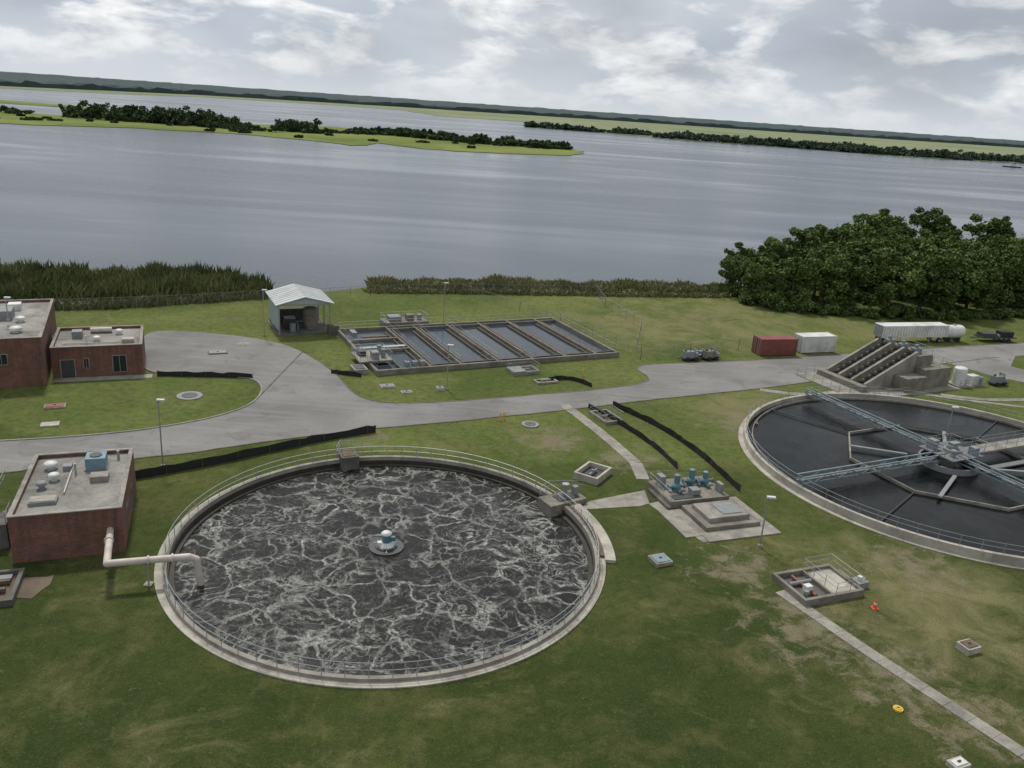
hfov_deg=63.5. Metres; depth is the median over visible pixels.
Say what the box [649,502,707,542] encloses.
footpath
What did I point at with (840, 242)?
tree
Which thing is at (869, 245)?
tree
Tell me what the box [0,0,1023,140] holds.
sky
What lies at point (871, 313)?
shrub
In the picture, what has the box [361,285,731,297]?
tall grass
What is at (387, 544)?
floating mixer
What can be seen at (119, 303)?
tall grass
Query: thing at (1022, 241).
tree
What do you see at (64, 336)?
roof
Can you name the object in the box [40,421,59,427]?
concrete pad
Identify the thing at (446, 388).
street lamp
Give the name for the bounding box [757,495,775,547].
street lamp
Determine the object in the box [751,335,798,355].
shipping container
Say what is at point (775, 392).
footpath
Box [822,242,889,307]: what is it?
tree
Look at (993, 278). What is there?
tree
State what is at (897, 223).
tree
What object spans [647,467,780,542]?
pump station
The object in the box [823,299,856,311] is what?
shrub
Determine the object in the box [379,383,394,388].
access hatch
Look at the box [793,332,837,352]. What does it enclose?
shipping container
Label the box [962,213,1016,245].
tree
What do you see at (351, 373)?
silt fence
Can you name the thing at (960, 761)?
access hatch
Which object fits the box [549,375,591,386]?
silt fence
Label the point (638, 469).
footpath
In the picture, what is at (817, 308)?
shrub
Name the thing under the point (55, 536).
walls
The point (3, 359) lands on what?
windows and doors
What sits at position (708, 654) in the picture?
ground
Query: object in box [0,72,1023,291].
river water
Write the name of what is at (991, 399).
footpath
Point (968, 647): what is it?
utility box
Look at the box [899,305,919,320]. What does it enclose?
shrub
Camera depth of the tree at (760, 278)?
170.38 m
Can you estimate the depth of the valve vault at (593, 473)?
85.87 m
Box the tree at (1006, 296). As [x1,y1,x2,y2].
[986,255,1021,308]
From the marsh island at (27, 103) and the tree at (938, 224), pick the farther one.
the marsh island at (27, 103)
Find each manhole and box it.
[176,391,202,399]
[236,342,249,345]
[521,421,538,427]
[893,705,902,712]
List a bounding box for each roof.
[0,302,49,337]
[15,453,127,513]
[54,328,139,346]
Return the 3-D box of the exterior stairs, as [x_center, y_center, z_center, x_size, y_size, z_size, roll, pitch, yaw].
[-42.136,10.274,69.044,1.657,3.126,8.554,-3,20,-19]
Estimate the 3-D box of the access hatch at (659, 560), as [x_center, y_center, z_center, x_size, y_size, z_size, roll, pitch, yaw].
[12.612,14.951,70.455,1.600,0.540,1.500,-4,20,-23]
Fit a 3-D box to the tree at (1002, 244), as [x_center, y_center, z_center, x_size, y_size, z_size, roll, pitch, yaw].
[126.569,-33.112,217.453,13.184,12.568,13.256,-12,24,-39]
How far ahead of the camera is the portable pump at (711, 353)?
130.03 m
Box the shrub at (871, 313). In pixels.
[860,308,879,318]
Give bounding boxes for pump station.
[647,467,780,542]
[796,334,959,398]
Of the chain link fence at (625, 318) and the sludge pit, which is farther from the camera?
the chain link fence at (625, 318)
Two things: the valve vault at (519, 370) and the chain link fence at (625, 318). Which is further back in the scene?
the chain link fence at (625, 318)
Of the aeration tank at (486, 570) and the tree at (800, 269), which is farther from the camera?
the tree at (800, 269)
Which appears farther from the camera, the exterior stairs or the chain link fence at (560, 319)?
the chain link fence at (560, 319)
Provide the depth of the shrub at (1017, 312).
176.52 m
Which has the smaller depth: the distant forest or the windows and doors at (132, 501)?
the windows and doors at (132, 501)
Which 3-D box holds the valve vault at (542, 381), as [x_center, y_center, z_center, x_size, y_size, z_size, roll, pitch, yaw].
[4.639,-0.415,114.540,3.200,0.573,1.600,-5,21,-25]
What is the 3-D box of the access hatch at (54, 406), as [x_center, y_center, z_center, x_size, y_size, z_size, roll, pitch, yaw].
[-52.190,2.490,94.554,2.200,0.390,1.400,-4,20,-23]
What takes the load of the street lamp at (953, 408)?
on the clarifier tank at (904, 469)
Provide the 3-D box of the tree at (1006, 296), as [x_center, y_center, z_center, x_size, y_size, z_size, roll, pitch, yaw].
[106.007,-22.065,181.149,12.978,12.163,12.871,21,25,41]
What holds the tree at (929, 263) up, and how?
on the ground at (708, 654)
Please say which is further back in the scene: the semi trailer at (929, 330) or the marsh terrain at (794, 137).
the marsh terrain at (794, 137)
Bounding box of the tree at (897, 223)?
[877,208,925,237]
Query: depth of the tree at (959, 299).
181.09 m
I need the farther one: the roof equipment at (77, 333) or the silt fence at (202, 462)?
the roof equipment at (77, 333)
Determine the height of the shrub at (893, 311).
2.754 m
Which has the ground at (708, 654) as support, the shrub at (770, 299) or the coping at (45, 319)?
the shrub at (770, 299)
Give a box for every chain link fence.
[11,283,459,308]
[463,284,641,359]
[597,287,641,349]
[643,339,739,356]
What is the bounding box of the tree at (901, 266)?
[856,247,946,308]
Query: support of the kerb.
on the ground at (708, 654)
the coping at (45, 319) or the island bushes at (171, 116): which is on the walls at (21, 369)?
the coping at (45, 319)
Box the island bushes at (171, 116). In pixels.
[0,100,572,149]
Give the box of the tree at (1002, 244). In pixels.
[973,234,1023,255]
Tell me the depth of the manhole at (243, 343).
122.21 m
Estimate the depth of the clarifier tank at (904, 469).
92.57 m
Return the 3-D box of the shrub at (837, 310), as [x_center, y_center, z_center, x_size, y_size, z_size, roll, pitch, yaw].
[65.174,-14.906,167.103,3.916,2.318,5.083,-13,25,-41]
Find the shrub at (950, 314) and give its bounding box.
[934,308,958,321]
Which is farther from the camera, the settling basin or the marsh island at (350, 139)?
the marsh island at (350, 139)
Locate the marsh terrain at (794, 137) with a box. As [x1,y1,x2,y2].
[0,71,1023,162]
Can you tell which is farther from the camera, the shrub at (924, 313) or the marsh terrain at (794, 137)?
the marsh terrain at (794, 137)
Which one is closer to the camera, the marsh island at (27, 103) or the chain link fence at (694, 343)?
the chain link fence at (694, 343)
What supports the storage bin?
on the ground at (708, 654)
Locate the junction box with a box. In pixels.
[436,386,443,390]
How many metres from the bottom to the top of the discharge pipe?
2.871 m
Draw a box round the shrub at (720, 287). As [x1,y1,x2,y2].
[710,282,730,290]
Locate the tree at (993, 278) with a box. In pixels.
[956,251,1006,309]
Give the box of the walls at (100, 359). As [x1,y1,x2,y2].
[50,326,144,377]
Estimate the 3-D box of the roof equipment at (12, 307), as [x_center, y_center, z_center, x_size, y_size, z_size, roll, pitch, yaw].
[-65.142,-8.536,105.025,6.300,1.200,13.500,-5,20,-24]
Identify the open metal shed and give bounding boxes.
[265,284,334,335]
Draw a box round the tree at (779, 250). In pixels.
[756,238,799,289]
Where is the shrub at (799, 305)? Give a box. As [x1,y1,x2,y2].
[780,294,813,312]
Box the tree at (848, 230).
[837,222,874,265]
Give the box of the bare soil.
[16,575,53,597]
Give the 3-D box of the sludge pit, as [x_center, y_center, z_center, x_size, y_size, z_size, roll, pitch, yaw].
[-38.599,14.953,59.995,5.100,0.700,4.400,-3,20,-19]
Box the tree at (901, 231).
[887,229,912,241]
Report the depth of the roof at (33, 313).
105.83 m
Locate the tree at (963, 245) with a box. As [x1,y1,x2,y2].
[940,238,982,260]
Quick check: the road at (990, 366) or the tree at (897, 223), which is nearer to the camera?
the road at (990, 366)
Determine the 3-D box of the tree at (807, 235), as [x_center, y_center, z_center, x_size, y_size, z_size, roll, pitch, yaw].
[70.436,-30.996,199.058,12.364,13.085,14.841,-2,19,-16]
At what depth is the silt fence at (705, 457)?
96.26 m
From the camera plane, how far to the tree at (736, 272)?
178.64 m
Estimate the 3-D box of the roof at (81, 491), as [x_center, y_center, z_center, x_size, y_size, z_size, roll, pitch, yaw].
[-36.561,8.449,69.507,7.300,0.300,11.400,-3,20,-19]
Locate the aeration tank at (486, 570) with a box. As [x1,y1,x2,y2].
[154,440,615,688]
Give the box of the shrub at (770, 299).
[758,290,786,311]
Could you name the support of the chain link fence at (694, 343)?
on the ground at (708, 654)
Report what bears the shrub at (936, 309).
on the ground at (708, 654)
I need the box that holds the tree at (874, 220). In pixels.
[837,213,894,238]
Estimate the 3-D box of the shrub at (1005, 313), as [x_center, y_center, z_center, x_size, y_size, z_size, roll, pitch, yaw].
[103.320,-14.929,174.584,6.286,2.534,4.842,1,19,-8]
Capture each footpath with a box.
[559,404,649,479]
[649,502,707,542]
[760,388,837,395]
[775,590,1023,759]
[917,393,1023,407]
[940,393,1023,400]
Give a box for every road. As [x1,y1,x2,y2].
[0,331,1023,471]
[947,356,1023,381]
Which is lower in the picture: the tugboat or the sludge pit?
the sludge pit
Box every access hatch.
[43,403,65,409]
[208,350,227,354]
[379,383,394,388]
[400,390,412,393]
[647,553,672,567]
[945,755,971,767]
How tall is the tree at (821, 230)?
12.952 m
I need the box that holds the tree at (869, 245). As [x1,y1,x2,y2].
[855,230,911,293]
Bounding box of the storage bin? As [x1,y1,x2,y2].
[327,324,338,334]
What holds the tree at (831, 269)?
on the ground at (708, 654)
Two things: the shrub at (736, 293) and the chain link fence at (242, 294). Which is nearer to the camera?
the chain link fence at (242, 294)
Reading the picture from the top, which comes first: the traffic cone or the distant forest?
the distant forest
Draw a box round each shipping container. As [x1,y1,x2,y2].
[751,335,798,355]
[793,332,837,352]
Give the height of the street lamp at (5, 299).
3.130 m
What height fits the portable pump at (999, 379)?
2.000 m
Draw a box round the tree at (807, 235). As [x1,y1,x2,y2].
[787,227,827,255]
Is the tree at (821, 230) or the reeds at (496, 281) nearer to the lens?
the reeds at (496, 281)
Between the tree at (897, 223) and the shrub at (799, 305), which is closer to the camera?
the shrub at (799, 305)
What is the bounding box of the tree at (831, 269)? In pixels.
[801,251,858,305]
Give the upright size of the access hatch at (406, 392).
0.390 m
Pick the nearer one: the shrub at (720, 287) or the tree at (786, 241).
the shrub at (720, 287)
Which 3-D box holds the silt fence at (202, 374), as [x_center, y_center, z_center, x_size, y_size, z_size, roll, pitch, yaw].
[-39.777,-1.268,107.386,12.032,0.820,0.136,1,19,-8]
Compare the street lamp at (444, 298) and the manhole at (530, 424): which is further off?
the street lamp at (444, 298)
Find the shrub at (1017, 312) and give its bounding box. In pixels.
[1007,308,1023,317]
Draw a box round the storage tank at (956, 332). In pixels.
[942,324,965,342]
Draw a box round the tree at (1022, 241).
[1012,234,1023,252]
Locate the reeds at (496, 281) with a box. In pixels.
[364,273,727,293]
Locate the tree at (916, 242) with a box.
[863,232,936,265]
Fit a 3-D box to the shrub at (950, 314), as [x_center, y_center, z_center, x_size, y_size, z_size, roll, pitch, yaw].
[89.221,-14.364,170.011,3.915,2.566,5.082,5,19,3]
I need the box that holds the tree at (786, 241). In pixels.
[756,236,796,261]
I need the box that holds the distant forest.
[0,72,1023,147]
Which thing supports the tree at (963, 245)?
on the ground at (708, 654)
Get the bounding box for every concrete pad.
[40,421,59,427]
[53,374,152,381]
[583,490,648,509]
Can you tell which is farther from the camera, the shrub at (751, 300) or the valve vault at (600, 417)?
the shrub at (751, 300)
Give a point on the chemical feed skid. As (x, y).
(961, 378)
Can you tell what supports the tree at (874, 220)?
on the ground at (708, 654)
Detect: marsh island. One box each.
[0,100,110,109]
[0,112,583,155]
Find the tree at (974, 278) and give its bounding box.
[918,249,1006,309]
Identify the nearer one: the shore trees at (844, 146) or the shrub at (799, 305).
the shrub at (799, 305)
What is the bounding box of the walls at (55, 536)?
[7,450,135,563]
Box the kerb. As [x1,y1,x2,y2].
[0,342,1023,473]
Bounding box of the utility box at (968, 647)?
[955,638,981,655]
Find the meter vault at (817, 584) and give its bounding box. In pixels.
[771,554,868,606]
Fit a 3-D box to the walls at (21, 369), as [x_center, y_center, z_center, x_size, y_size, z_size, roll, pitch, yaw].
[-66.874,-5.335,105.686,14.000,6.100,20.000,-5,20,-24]
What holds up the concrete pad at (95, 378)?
on the ground at (708, 654)
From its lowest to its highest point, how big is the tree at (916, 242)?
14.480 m
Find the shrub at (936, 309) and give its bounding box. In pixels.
[934,306,954,317]
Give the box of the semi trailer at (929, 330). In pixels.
[873,322,949,342]
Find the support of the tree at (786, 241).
on the ground at (708, 654)
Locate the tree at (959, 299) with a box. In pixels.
[917,248,976,303]
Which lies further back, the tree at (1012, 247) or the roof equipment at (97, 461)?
the tree at (1012, 247)
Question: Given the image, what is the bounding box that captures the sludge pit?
[0,568,25,606]
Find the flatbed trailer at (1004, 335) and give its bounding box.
[970,330,1016,342]
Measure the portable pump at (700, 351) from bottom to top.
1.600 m
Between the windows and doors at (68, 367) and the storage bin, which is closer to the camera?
the windows and doors at (68, 367)
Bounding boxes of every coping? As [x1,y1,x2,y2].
[0,299,53,338]
[6,447,133,517]
[49,325,143,347]
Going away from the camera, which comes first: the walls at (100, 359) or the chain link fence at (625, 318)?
the walls at (100, 359)
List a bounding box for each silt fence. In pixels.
[135,425,375,478]
[157,371,252,377]
[331,368,360,376]
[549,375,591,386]
[588,404,678,470]
[613,401,741,492]
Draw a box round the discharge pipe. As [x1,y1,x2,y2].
[103,527,203,586]
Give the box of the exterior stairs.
[0,470,10,548]
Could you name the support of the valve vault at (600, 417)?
on the ground at (708, 654)
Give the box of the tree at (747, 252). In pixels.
[719,242,764,285]
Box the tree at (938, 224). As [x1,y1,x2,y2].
[909,207,962,240]
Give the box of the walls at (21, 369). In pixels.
[0,300,56,388]
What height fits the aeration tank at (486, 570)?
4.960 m
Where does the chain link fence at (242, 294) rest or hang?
on the ground at (708, 654)
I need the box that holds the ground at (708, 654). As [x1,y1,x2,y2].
[0,270,1023,767]
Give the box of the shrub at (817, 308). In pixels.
[806,303,827,315]
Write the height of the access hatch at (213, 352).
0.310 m
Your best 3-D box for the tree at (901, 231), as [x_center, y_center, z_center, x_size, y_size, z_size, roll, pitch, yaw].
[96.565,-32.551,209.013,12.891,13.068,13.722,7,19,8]
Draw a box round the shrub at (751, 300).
[738,293,759,304]
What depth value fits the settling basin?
128.63 m
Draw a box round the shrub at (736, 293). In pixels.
[725,286,740,297]
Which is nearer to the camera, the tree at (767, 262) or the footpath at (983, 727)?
the footpath at (983, 727)
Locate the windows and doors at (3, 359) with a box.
[0,336,52,385]
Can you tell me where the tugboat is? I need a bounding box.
[1002,161,1021,167]
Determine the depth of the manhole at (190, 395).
100.43 m
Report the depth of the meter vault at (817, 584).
67.98 m
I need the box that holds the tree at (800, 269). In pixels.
[769,255,827,300]
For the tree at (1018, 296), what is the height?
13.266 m
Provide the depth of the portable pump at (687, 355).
128.95 m
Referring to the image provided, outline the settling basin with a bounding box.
[337,310,618,375]
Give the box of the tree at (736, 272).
[718,254,751,291]
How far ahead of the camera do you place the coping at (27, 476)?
67.62 m
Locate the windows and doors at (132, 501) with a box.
[113,482,133,552]
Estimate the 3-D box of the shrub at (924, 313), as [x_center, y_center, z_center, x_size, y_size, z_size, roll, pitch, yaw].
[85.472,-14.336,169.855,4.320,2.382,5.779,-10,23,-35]
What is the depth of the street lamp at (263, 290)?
125.73 m
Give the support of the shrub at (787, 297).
on the ground at (708, 654)
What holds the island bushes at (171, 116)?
on the marsh island at (350, 139)
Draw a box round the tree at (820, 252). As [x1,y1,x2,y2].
[794,240,845,297]
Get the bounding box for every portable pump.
[677,347,700,361]
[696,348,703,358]
[701,347,720,360]
[987,372,1008,386]
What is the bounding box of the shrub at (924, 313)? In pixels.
[913,308,944,320]
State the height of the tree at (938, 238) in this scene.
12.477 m
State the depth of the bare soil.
61.33 m
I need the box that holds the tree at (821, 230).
[792,223,845,253]
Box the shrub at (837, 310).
[821,304,848,316]
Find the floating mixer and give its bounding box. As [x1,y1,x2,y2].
[369,530,403,555]
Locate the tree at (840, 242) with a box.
[822,239,861,258]
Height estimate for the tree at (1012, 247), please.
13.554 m
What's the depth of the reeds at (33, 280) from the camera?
144.64 m
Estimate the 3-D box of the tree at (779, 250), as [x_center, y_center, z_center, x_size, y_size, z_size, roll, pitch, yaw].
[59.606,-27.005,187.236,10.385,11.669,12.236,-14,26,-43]
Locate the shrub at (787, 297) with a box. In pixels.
[774,291,793,307]
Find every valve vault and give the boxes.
[505,359,539,375]
[533,378,557,384]
[573,461,611,485]
[589,402,623,424]
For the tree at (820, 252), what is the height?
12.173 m
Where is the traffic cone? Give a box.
[871,600,878,609]
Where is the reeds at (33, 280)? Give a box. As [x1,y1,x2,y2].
[0,257,275,302]
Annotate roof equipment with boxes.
[0,302,25,332]
[27,450,119,506]
[63,327,133,344]
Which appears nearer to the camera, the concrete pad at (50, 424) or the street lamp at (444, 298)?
the concrete pad at (50, 424)
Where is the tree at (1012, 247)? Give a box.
[999,244,1023,303]
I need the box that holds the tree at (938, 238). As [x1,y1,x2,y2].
[914,227,957,251]
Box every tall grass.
[0,291,267,309]
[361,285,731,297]
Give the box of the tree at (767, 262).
[751,254,786,291]
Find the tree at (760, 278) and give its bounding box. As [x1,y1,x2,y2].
[733,259,779,302]
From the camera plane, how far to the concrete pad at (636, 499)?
80.83 m
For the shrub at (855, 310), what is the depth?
167.46 m
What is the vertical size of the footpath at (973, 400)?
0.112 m
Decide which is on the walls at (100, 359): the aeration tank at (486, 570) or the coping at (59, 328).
the coping at (59, 328)
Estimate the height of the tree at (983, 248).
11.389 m
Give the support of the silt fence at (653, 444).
on the ground at (708, 654)
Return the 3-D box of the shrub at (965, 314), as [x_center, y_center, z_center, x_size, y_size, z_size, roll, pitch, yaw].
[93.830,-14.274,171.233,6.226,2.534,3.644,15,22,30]
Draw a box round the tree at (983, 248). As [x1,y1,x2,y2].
[973,245,1002,281]
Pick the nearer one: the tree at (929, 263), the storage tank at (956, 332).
the storage tank at (956, 332)
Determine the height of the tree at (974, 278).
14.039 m
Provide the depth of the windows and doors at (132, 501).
69.17 m
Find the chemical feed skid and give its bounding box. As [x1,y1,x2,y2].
[948,366,986,387]
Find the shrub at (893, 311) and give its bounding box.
[881,305,899,318]
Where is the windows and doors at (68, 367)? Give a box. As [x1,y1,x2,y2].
[59,350,138,377]
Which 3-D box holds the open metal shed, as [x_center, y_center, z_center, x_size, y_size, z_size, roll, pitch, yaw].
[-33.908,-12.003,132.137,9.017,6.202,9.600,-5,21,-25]
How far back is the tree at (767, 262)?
179.02 m
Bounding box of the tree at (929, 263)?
[888,241,965,309]
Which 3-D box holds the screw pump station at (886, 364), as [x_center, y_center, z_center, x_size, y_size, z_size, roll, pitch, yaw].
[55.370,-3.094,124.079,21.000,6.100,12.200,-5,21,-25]
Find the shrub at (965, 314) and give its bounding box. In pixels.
[956,309,981,320]
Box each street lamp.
[4,296,10,321]
[156,398,164,465]
[262,289,266,336]
[443,282,448,322]
[445,344,453,389]
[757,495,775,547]
[945,406,958,435]
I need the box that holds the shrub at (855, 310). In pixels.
[844,305,865,315]
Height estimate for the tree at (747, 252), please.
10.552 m
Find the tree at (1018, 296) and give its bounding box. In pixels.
[984,247,1023,306]
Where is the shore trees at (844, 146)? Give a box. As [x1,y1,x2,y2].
[523,120,1023,162]
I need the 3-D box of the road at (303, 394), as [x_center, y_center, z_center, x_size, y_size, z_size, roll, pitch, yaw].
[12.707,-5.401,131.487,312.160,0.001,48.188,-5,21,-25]
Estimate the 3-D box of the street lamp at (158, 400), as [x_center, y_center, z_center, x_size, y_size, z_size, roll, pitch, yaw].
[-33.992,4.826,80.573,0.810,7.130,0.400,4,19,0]
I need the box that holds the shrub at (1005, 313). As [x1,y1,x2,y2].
[988,308,1014,318]
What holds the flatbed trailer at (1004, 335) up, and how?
on the ground at (708, 654)
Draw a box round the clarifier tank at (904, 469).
[738,386,1023,569]
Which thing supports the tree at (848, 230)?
on the ground at (708, 654)
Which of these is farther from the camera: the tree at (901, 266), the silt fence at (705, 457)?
the tree at (901, 266)
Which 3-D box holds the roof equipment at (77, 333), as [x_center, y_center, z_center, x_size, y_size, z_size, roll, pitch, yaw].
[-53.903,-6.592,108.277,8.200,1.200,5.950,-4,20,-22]

